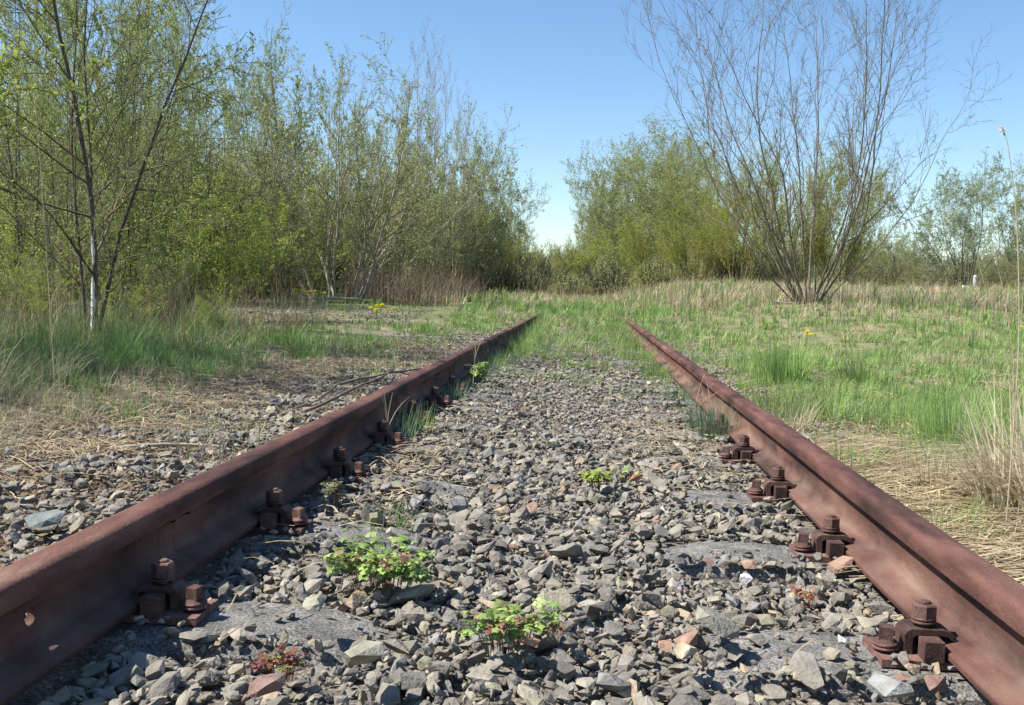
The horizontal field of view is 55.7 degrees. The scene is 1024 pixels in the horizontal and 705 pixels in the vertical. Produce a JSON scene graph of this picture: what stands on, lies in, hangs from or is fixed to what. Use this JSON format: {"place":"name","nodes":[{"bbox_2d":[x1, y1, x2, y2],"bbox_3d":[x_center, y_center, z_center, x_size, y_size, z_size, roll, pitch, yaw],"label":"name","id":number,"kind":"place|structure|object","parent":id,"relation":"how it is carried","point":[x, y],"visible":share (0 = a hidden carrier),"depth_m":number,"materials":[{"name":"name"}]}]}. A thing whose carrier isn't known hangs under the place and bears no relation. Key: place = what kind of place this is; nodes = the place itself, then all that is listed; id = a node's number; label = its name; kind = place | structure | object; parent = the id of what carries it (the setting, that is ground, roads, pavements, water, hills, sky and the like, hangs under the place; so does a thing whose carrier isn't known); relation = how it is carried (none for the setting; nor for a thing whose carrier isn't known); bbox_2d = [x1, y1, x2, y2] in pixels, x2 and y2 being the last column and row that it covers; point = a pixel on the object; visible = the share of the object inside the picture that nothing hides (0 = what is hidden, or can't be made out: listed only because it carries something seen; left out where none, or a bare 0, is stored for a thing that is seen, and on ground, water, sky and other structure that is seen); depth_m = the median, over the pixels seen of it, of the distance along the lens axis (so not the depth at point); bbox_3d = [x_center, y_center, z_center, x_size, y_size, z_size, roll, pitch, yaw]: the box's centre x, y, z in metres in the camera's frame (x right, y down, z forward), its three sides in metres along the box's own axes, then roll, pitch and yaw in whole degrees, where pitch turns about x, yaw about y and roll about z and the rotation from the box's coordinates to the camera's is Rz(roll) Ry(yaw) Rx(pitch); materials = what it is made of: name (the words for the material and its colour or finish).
{"place":"outdoors","nodes":[
{"label":"outdoors","id":0,"kind":"place"},
{"bbox_2d":[0,301,1023,704],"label":"ballast gravel","id":1,"kind":"structure","parent":0,"point":[138,673],"depth_m":2.20,"materials":[{"name":"gravel"}]},
{"bbox_2d":[247,673,285,697],"bbox_3d":[-0.336,0.452,1.323,0.053,0.024,0.043,-15,10,-4],"label":"loose stone","id":2,"kind":"object","parent":1,"relation":"on","point":[262,685],"visible":1,"depth_m":1.31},
{"bbox_2d":[250,642,308,682],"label":"leafy weed","id":3,"kind":"object","parent":1,"relation":"on","point":[266,662],"visible":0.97,"depth_m":1.47,"materials":[{"name":"red plant"}]},
{"bbox_2d":[344,640,383,665],"bbox_3d":[-0.221,0.448,1.436,0.063,0.033,0.046,-1,4,-32],"label":"loose stone","id":4,"kind":"object","parent":1,"relation":"on","point":[365,652],"visible":1,"depth_m":1.43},
{"bbox_2d":[317,529,434,593],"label":"leafy weed","id":5,"kind":"object","parent":1,"relation":"on","point":[393,564],"visible":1,"depth_m":1.88,"materials":[{"name":"green plant"}]},
{"bbox_2d":[459,597,567,652],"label":"leafy weed","id":6,"kind":"object","parent":1,"relation":"on","point":[508,624],"visible":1,"depth_m":1.59,"materials":[{"name":"green plant"}]},
{"bbox_2d":[696,605,739,637],"bbox_3d":[0.342,0.455,1.639,0.063,0.028,0.075,18,4,-38],"label":"loose stone","id":7,"kind":"object","parent":1,"relation":"on","point":[717,622],"visible":1,"depth_m":1.62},
{"bbox_2d":[867,673,914,696],"bbox_3d":[0.547,0.481,1.405,0.046,0.033,0.087,0,4,-23],"label":"loose stone","id":8,"kind":"object","parent":1,"relation":"on","point":[883,685],"visible":1,"depth_m":1.39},
{"bbox_2d":[0,285,1023,704],"bbox_3d":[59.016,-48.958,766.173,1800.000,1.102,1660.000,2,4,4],"label":"ground","id":9,"kind":"structure","parent":0,"point":[34,693],"depth_m":2.70,"materials":[{"name":"soil"}]},
{"bbox_2d":[0,246,50,324],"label":"twiggy shrub","id":10,"kind":"object","parent":9,"relation":"on","point":[11,281],"visible":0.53,"depth_m":9.14,"materials":[{"name":"green plant"}]},
{"bbox_2d":[6,261,80,328],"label":"leafy shrub","id":11,"kind":"object","parent":9,"relation":"on","point":[38,289],"visible":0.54,"depth_m":8.83,"materials":[{"name":"green plant"}]},
{"bbox_2d":[0,0,88,323],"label":"alder tree","id":12,"kind":"object","parent":9,"relation":"on","point":[9,158],"visible":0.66,"depth_m":9.92,"materials":[{"name":"green plant"}]},
{"bbox_2d":[0,0,89,312],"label":"alder tree","id":13,"kind":"object","parent":9,"relation":"on","point":[13,86],"visible":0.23,"depth_m":11.32,"materials":[{"name":"green plant"}]},
{"bbox_2d":[0,183,109,324],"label":"leafy shrub","id":14,"kind":"object","parent":9,"relation":"on","point":[3,246],"visible":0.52,"depth_m":9.82,"materials":[{"name":"green plant"}]},
{"bbox_2d":[0,32,111,137],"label":"leafy shrub","id":15,"kind":"object","parent":9,"relation":"on","point":[8,64],"visible":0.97,"depth_m":7.06,"materials":[{"name":"green plant"}]},
{"bbox_2d":[0,0,113,317],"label":"poplar tree","id":16,"kind":"object","parent":9,"relation":"on","point":[57,178],"visible":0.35,"depth_m":10.84,"materials":[{"name":"green plant"}]},
{"bbox_2d":[0,138,121,317],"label":"twiggy shrub","id":17,"kind":"object","parent":9,"relation":"on","point":[87,246],"visible":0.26,"depth_m":12.54,"materials":[{"name":"green plant"}]},
{"bbox_2d":[0,0,131,311],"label":"poplar tree","id":18,"kind":"object","parent":9,"relation":"on","point":[66,104],"visible":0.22,"depth_m":13.50,"materials":[{"name":"green plant"}]},
{"bbox_2d":[6,0,169,278],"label":"alder tree","id":19,"kind":"object","parent":9,"relation":"on","point":[78,50],"visible":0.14,"depth_m":19.50,"materials":[{"name":"green plant"}]},
{"bbox_2d":[30,132,164,301],"bbox_3d":[-7.085,-2.278,16.514,2.227,3.027,1.940,1,4,-14],"label":"twiggy shrub","id":20,"kind":"object","parent":9,"relation":"on","point":[102,265],"visible":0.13,"depth_m":16.37,"materials":[{"name":"green plant"}]},
{"bbox_2d":[45,0,195,312],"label":"alder tree","id":21,"kind":"object","parent":9,"relation":"on","point":[95,19],"visible":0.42,"depth_m":13.74,"materials":[{"name":"green plant"}]},
{"bbox_2d":[86,269,174,329],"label":"leafy shrub","id":22,"kind":"object","parent":9,"relation":"on","point":[128,298],"visible":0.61,"depth_m":9.23,"materials":[{"name":"green plant"}]},
{"bbox_2d":[0,0,269,334],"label":"young willow tree","id":23,"kind":"object","parent":9,"relation":"on","point":[88,180],"visible":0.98,"depth_m":7.75,"materials":[{"name":"green plant"}]},
{"bbox_2d":[79,0,195,316],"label":"alder tree","id":24,"kind":"object","parent":9,"relation":"on","point":[128,234],"visible":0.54,"depth_m":11.06,"materials":[{"name":"green plant"}]},
{"bbox_2d":[70,0,214,288],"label":"alder tree","id":25,"kind":"object","parent":9,"relation":"on","point":[194,7],"visible":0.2,"depth_m":17.39,"materials":[{"name":"green plant"}]},
{"bbox_2d":[100,0,207,302],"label":"poplar tree","id":26,"kind":"object","parent":9,"relation":"on","point":[163,102],"visible":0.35,"depth_m":16.42,"materials":[{"name":"green plant"}]},
{"bbox_2d":[98,187,221,322],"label":"leafy shrub","id":27,"kind":"object","parent":9,"relation":"on","point":[165,256],"visible":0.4,"depth_m":11.16,"materials":[{"name":"green plant"}]},
{"bbox_2d":[130,243,205,330],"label":"twiggy shrub","id":28,"kind":"object","parent":9,"relation":"on","point":[181,289],"visible":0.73,"depth_m":10.26,"materials":[{"name":"green plant"}]},
{"bbox_2d":[124,1,225,259],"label":"poplar tree","id":29,"kind":"object","parent":9,"relation":"on","point":[190,60],"visible":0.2,"depth_m":18.42,"materials":[{"name":"green plant"}]},
{"bbox_2d":[117,125,243,286],"bbox_3d":[-6.609,-2.788,19.174,2.760,3.713,2.349,5,5,41],"label":"twiggy shrub","id":30,"kind":"object","parent":9,"relation":"on","point":[218,170],"visible":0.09,"depth_m":18.82,"materials":[{"name":"green plant"}]},
{"bbox_2d":[137,0,229,206],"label":"alder tree","id":31,"kind":"object","parent":9,"relation":"on","point":[192,128],"visible":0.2,"depth_m":22.44,"materials":[{"name":"green plant"}]},
{"bbox_2d":[121,156,289,313],"bbox_3d":[-4.514,-1.602,13.841,3.009,2.508,1.897,3,5,6],"label":"leafy shrub","id":32,"kind":"object","parent":9,"relation":"on","point":[216,277],"visible":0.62,"depth_m":13.65,"materials":[{"name":"green plant"}]},
{"bbox_2d":[179,29,258,210],"bbox_3d":[-8.427,-5.399,27.186,2.579,7.836,2.928,5,5,41],"label":"alder tree","id":33,"kind":"object","parent":9,"relation":"on","point":[234,77],"visible":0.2,"depth_m":27.45,"materials":[{"name":"green plant"}]},
{"bbox_2d":[195,78,269,226],"bbox_3d":[-7.062,-4.180,24.297,1.632,5.784,1.812,3,4,12],"label":"poplar tree","id":34,"kind":"object","parent":9,"relation":"on","point":[239,128],"visible":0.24,"depth_m":24.19,"materials":[{"name":"green plant"}]},
{"bbox_2d":[163,105,305,243],"bbox_3d":[-6.773,-3.518,23.365,3.443,4.666,2.965,0,4,-26],"label":"twiggy shrub","id":35,"kind":"object","parent":9,"relation":"on","point":[275,143],"visible":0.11,"depth_m":23.57,"materials":[{"name":"green plant"}]},
{"bbox_2d":[183,161,313,304],"bbox_3d":[-4.622,-2.023,17.254,3.116,2.598,1.965,4,4,15],"label":"leafy shrub","id":36,"kind":"object","parent":9,"relation":"on","point":[279,217],"visible":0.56,"depth_m":17.15,"materials":[{"name":"green plant"}]},
{"bbox_2d":[0,139,539,302],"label":"undergrowth","id":37,"kind":"object","parent":9,"relation":"on","point":[338,264],"visible":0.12,"depth_m":20.48,"materials":[{"name":"green plant"}]},
{"bbox_2d":[210,35,330,287],"bbox_3d":[-7.126,-5.240,27.772,3.605,7.434,4.119,2,3,0],"label":"tree","id":38,"kind":"object","parent":9,"relation":"on","point":[256,102],"visible":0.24,"depth_m":27.72,"materials":[{"name":"green plant"}]},
{"bbox_2d":[203,130,352,301],"bbox_3d":[-4.941,-2.808,20.224,2.384,3.716,2.735,4,5,35],"label":"twiggy shrub","id":39,"kind":"object","parent":9,"relation":"on","point":[287,270],"visible":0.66,"depth_m":20.12,"materials":[{"name":"green plant"}]},
{"bbox_2d":[221,2,337,282],"bbox_3d":[-6.585,-5.429,27.308,3.441,7.944,3.770,2,4,4],"label":"alder tree","id":40,"kind":"object","parent":9,"relation":"on","point":[298,81],"visible":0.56,"depth_m":26.86,"materials":[{"name":"green plant"}]},
{"bbox_2d":[212,180,363,299],"bbox_3d":[-5.048,-2.548,22.342,2.164,2.937,3.375,4,4,25],"label":"leafy shrub","id":41,"kind":"object","parent":9,"relation":"on","point":[317,260],"visible":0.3,"depth_m":22.62,"materials":[{"name":"green plant"}]},
{"bbox_2d":[289,54,369,260],"bbox_3d":[-5.904,-5.541,31.393,2.148,7.647,2.396,3,4,18],"label":"poplar tree","id":42,"kind":"object","parent":9,"relation":"on","point":[333,132],"visible":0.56,"depth_m":31.28,"materials":[{"name":"green plant"}]},
{"bbox_2d":[283,95,389,245],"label":"twiggy shrub","id":43,"kind":"object","parent":9,"relation":"on","point":[336,157],"visible":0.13,"depth_m":48.55,"materials":[{"name":"green plant"}]},
{"bbox_2d":[182,31,524,303],"bbox_3d":[-3.300,-3.888,21.490,6.557,5.961,5.492,4,4,29],"label":"arching bush","id":44,"kind":"object","parent":9,"relation":"on","point":[380,246],"visible":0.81,"depth_m":20.75,"materials":[{"name":"green plant"}]},
{"bbox_2d":[330,72,396,280],"bbox_3d":[-5.020,-5.534,33.152,2.485,7.478,2.763,3,4,21],"label":"alder tree","id":45,"kind":"object","parent":9,"relation":"on","point":[353,128],"visible":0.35,"depth_m":33.04,"materials":[{"name":"green plant"}]},
{"bbox_2d":[340,132,449,290],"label":"twiggy shrub","id":46,"kind":"object","parent":9,"relation":"on","point":[399,259],"visible":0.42,"depth_m":27.02,"materials":[{"name":"green plant"}]},
{"bbox_2d":[343,97,453,271],"bbox_3d":[-4.287,-6.005,37.564,4.317,7.913,4.932,2,4,-19],"label":"tree","id":47,"kind":"object","parent":9,"relation":"on","point":[428,128],"visible":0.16,"depth_m":37.85,"materials":[{"name":"green plant"}]},
{"bbox_2d":[361,161,478,286],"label":"twiggy shrub","id":48,"kind":"object","parent":9,"relation":"on","point":[428,254],"visible":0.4,"depth_m":30.91,"materials":[{"name":"green plant"}]},
{"bbox_2d":[403,13,445,261],"bbox_3d":[-3.199,-7.090,35.789,1.770,10.407,1.386,-1,6,-40],"label":"bare birch","id":49,"kind":"object","parent":9,"relation":"on","point":[420,123],"visible":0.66,"depth_m":35.48,"materials":[{"name":"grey plant"}]},
{"bbox_2d":[423,39,463,287],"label":"bare birch","id":50,"kind":"object","parent":9,"relation":"on","point":[440,128],"visible":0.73,"depth_m":37.85,"materials":[{"name":"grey plant"}]},
{"bbox_2d":[432,182,502,290],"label":"twiggy shrub","id":51,"kind":"object","parent":9,"relation":"on","point":[463,243],"visible":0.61,"depth_m":37.87,"materials":[{"name":"green plant"}]},
{"bbox_2d":[435,110,507,287],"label":"tree","id":52,"kind":"object","parent":9,"relation":"on","point":[490,175],"visible":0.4,"depth_m":46.01,"materials":[{"name":"green plant"}]},
{"bbox_2d":[445,202,516,291],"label":"twiggy shrub","id":53,"kind":"object","parent":9,"relation":"on","point":[489,268],"visible":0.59,"depth_m":45.98,"materials":[{"name":"green plant"}]},
{"bbox_2d":[458,125,528,262],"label":"tree","id":54,"kind":"object","parent":9,"relation":"on","point":[502,194],"visible":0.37,"depth_m":53.18,"materials":[{"name":"green plant"}]},
{"bbox_2d":[25,600,991,704],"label":"concrete sleeper","id":55,"kind":"object","parent":9,"relation":"on","point":[341,629],"visible":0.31,"depth_m":1.64,"materials":[{"name":"concrete"}]},
{"bbox_2d":[25,558,217,625],"bbox_3d":[-0.716,0.419,1.757,0.343,0.100,0.116,2,4,4],"label":"rail fastening","id":56,"kind":"object","parent":55,"relation":"on","point":[178,600],"visible":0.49,"depth_m":1.73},
{"bbox_2d":[862,599,958,670],"bbox_3d":[0.784,0.473,1.645,0.343,0.100,0.116,2,4,3],"label":"rail fastening","id":57,"kind":"object","parent":55,"relation":"on","point":[917,641],"visible":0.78,"depth_m":1.63,"materials":[{"name":"metal"}]},
{"bbox_2d":[0,273,1023,573],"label":"grass","id":58,"kind":"structure","parent":9,"relation":"on","point":[28,369],"depth_m":8.32,"materials":[{"name":"plant"}]},
{"bbox_2d":[0,326,1023,650],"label":"dry straw","id":59,"kind":"object","parent":9,"relation":"on","point":[914,494],"visible":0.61,"depth_m":3.38,"materials":[{"name":"plant"}]},
{"bbox_2d":[0,332,1023,698],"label":"leaf litter","id":60,"kind":"object","parent":9,"relation":"on","point":[84,476],"visible":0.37,"depth_m":4.07,"materials":[{"name":"plant"}]},
{"bbox_2d":[0,251,1023,362],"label":"dead stems","id":61,"kind":"object","parent":9,"relation":"on","point":[415,293],"visible":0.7,"depth_m":17.55,"materials":[{"name":"plant"}]},
{"bbox_2d":[485,166,550,256],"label":"tree","id":62,"kind":"object","parent":9,"relation":"on","point":[522,224],"visible":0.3,"depth_m":64.18,"materials":[{"name":"green plant"}]},
{"bbox_2d":[353,392,702,410],"bbox_3d":[0.320,0.355,5.473,2.440,0.200,0.296,2,4,5],"label":"concrete sleeper","id":63,"kind":"object","parent":9,"relation":"on","point":[485,397],"visible":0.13,"depth_m":5.40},
{"bbox_2d":[40,515,1023,588],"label":"concrete sleeper","id":64,"kind":"object","parent":9,"relation":"on","point":[699,549],"visible":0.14,"depth_m":2.27,"materials":[{"name":"concrete"}]},
{"bbox_2d":[247,488,312,535],"bbox_3d":[-0.667,0.379,2.384,0.343,0.100,0.116,2,4,4],"label":"rail fastening","id":65,"kind":"object","parent":64,"relation":"on","point":[278,513],"visible":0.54,"depth_m":2.35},
{"bbox_2d":[789,514,854,563],"bbox_3d":[0.833,0.433,2.272,0.343,0.100,0.116,2,4,3],"label":"rail fastening","id":66,"kind":"object","parent":64,"relation":"on","point":[827,542],"visible":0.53,"depth_m":2.26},
{"bbox_2d":[152,473,932,521],"bbox_3d":[0.126,0.517,2.965,2.440,0.200,0.296,2,4,5],"label":"concrete sleeper","id":67,"kind":"object","parent":9,"relation":"on","point":[739,497],"visible":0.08,"depth_m":2.90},
{"bbox_2d":[321,447,369,482],"bbox_3d":[-0.619,0.339,3.011,0.343,0.100,0.116,2,4,4],"label":"rail fastening","id":68,"kind":"object","parent":67,"relation":"on","point":[342,466],"visible":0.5,"depth_m":2.98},
{"bbox_2d":[746,466,795,503],"bbox_3d":[0.881,0.393,2.899,0.343,0.100,0.116,2,4,4],"label":"rail fastening","id":69,"kind":"object","parent":67,"relation":"on","point":[773,488],"visible":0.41,"depth_m":2.88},
{"bbox_2d":[227,443,878,477],"bbox_3d":[0.175,0.475,3.592,2.440,0.200,0.296,2,4,4],"label":"concrete sleeper","id":70,"kind":"object","parent":9,"relation":"on","point":[756,469],"visible":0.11,"depth_m":3.52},
{"bbox_2d":[368,420,406,449],"bbox_3d":[-0.571,0.299,3.638,0.343,0.100,0.116,2,4,5],"label":"rail fastening","id":71,"kind":"object","parent":70,"relation":"on","point":[383,436],"visible":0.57,"depth_m":3.60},
{"bbox_2d":[718,435,758,464],"bbox_3d":[0.929,0.353,3.526,0.343,0.100,0.116,2,4,4],"label":"rail fastening","id":72,"kind":"object","parent":70,"relation":"on","point":[741,452],"visible":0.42,"depth_m":3.51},
{"bbox_2d":[325,405,789,425],"bbox_3d":[0.271,0.395,4.846,2.440,0.200,0.296,2,4,4],"label":"concrete sleeper","id":73,"kind":"object","parent":9,"relation":"on","point":[462,408],"visible":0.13,"depth_m":4.78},
{"bbox_2d":[294,421,827,448],"bbox_3d":[0.223,0.434,4.219,2.440,0.200,0.296,2,4,4],"label":"concrete sleeper","id":74,"kind":"object","parent":9,"relation":"on","point":[466,430],"visible":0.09,"depth_m":4.14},
{"bbox_2d":[428,360,707,370],"bbox_3d":[0.513,0.197,7.980,2.440,0.200,0.296,2,4,4],"label":"concrete sleeper","id":75,"kind":"object","parent":9,"relation":"on","point":[528,364],"visible":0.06,"depth_m":7.90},
{"bbox_2d":[0,314,538,704],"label":"rail","id":76,"kind":"object","parent":75,"relation":"on","point":[72,595],"visible":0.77,"depth_m":1.90,"materials":[{"name":"metal"}]},
{"bbox_2d":[622,316,1023,704],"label":"rail","id":77,"kind":"object","parent":75,"relation":"on","point":[903,556],"visible":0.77,"depth_m":1.98,"materials":[{"name":"metal"}]},
{"bbox_2d":[162,183,1023,296],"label":"distant wood","id":78,"kind":"object","parent":9,"relation":"on","point":[604,277],"visible":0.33,"depth_m":52.05,"materials":[{"name":"green plant"}]},
{"bbox_2d":[559,138,630,267],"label":"tree","id":79,"kind":"object","parent":9,"relation":"on","point":[592,196],"visible":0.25,"depth_m":93.25,"materials":[{"name":"green plant"}]},
{"bbox_2d":[558,137,646,265],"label":"tree","id":80,"kind":"object","parent":9,"relation":"on","point":[596,211],"visible":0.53,"depth_m":82.19,"materials":[{"name":"green plant"}]},
{"bbox_2d":[563,219,680,287],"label":"leafy shrub","id":81,"kind":"object","parent":9,"relation":"on","point":[622,261],"visible":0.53,"depth_m":59.12,"materials":[{"name":"green plant"}]},
{"bbox_2d":[612,206,697,286],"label":"willow shrub","id":82,"kind":"object","parent":9,"relation":"on","point":[634,248],"visible":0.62,"depth_m":53.97,"materials":[{"name":"green plant"}]},
{"bbox_2d":[597,124,717,265],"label":"tree","id":83,"kind":"object","parent":9,"relation":"on","point":[646,204],"visible":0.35,"depth_m":73.94,"materials":[{"name":"green plant"}]},
{"bbox_2d":[598,109,722,254],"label":"tree","id":84,"kind":"object","parent":9,"relation":"on","point":[654,140],"visible":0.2,"depth_m":80.99,"materials":[{"name":"green plant"}]},
{"bbox_2d":[615,115,742,262],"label":"tree","id":85,"kind":"object","parent":9,"relation":"on","point":[667,162],"visible":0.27,"depth_m":70.38,"materials":[{"name":"green plant"}]},
{"bbox_2d":[623,181,752,282],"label":"willow shrub","id":86,"kind":"object","parent":9,"relation":"on","point":[685,244],"visible":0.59,"depth_m":47.02,"materials":[{"name":"green plant"}]},
{"bbox_2d":[641,141,750,266],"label":"olive tree","id":87,"kind":"object","parent":9,"relation":"on","point":[663,185],"visible":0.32,"depth_m":63.38,"materials":[{"name":"green plant"}]},
{"bbox_2d":[682,394,740,441],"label":"grass tuft","id":88,"kind":"object","parent":9,"relation":"on","point":[711,430],"visible":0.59,"depth_m":4.09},
{"bbox_2d":[654,145,835,283],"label":"willow shrub","id":89,"kind":"object","parent":9,"relation":"on","point":[720,235],"visible":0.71,"depth_m":40.86,"materials":[{"name":"green plant"}]},
{"bbox_2d":[747,330,823,386],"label":"grass tuft","id":90,"kind":"object","parent":9,"relation":"on","point":[782,367],"visible":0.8,"depth_m":6.36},
{"bbox_2d":[740,128,867,282],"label":"willow shrub","id":91,"kind":"object","parent":9,"relation":"on","point":[831,197],"visible":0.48,"depth_m":40.94,"materials":[{"name":"green plant"}]},
{"bbox_2d":[614,0,1013,304],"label":"bare willow bush","id":92,"kind":"object","parent":9,"relation":"on","point":[851,200],"visible":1,"depth_m":19.22,"materials":[{"name":"brown plant"}]},
{"bbox_2d":[787,155,902,283],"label":"willow shrub","id":93,"kind":"object","parent":9,"relation":"on","point":[857,249],"visible":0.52,"depth_m":42.08,"materials":[{"name":"green plant"}]},
{"bbox_2d":[823,359,899,387],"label":"grass tuft","id":94,"kind":"object","parent":9,"relation":"on","point":[856,376],"visible":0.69,"depth_m":6.57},
{"bbox_2d":[831,233,900,285],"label":"twiggy shrub","id":95,"kind":"object","parent":9,"relation":"on","point":[865,273],"visible":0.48,"depth_m":58.14,"materials":[{"name":"green plant"}]},
{"bbox_2d":[894,249,946,287],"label":"twiggy shrub","id":96,"kind":"object","parent":9,"relation":"on","point":[912,272],"visible":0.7,"depth_m":62.71,"materials":[{"name":"green plant"}]},
{"bbox_2d":[844,146,1023,287],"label":"spreading tree","id":97,"kind":"object","parent":9,"relation":"on","point":[957,221],"visible":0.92,"depth_m":55.49,"materials":[{"name":"green plant"}]},
{"bbox_2d":[883,437,991,498],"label":"grass tuft","id":98,"kind":"object","parent":9,"relation":"on","point":[929,476],"visible":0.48,"depth_m":3.07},
{"bbox_2d":[861,366,1023,523],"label":"grass tuft","id":99,"kind":"object","parent":9,"relation":"on","point":[994,483],"visible":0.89,"depth_m":2.71,"materials":[{"name":"plant"}]},
{"bbox_2d":[901,382,1003,451],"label":"grass tuft","id":100,"kind":"object","parent":9,"relation":"on","point":[936,425],"visible":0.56,"depth_m":3.73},
{"bbox_2d":[961,154,1023,285],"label":"olive tree","id":101,"kind":"object","parent":9,"relation":"on","point":[1019,203],"visible":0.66,"depth_m":71.32,"materials":[{"name":"green plant"}]},
{"bbox_2d":[966,248,1023,290],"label":"twiggy shrub","id":102,"kind":"object","parent":9,"relation":"on","point":[998,280],"visible":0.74,"depth_m":63.28,"materials":[{"name":"green plant"}]},
{"bbox_2d":[999,123,1023,532],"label":"dry grass stalk","id":103,"kind":"object","parent":9,"relation":"on","point":[1015,391],"visible":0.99,"depth_m":2.51,"materials":[{"name":"plant"}]},
{"bbox_2d":[0,0,1023,261],"label":"sky","id":104,"kind":"structure","parent":0,"point":[568,71],"materials":[{"name":"blue"}]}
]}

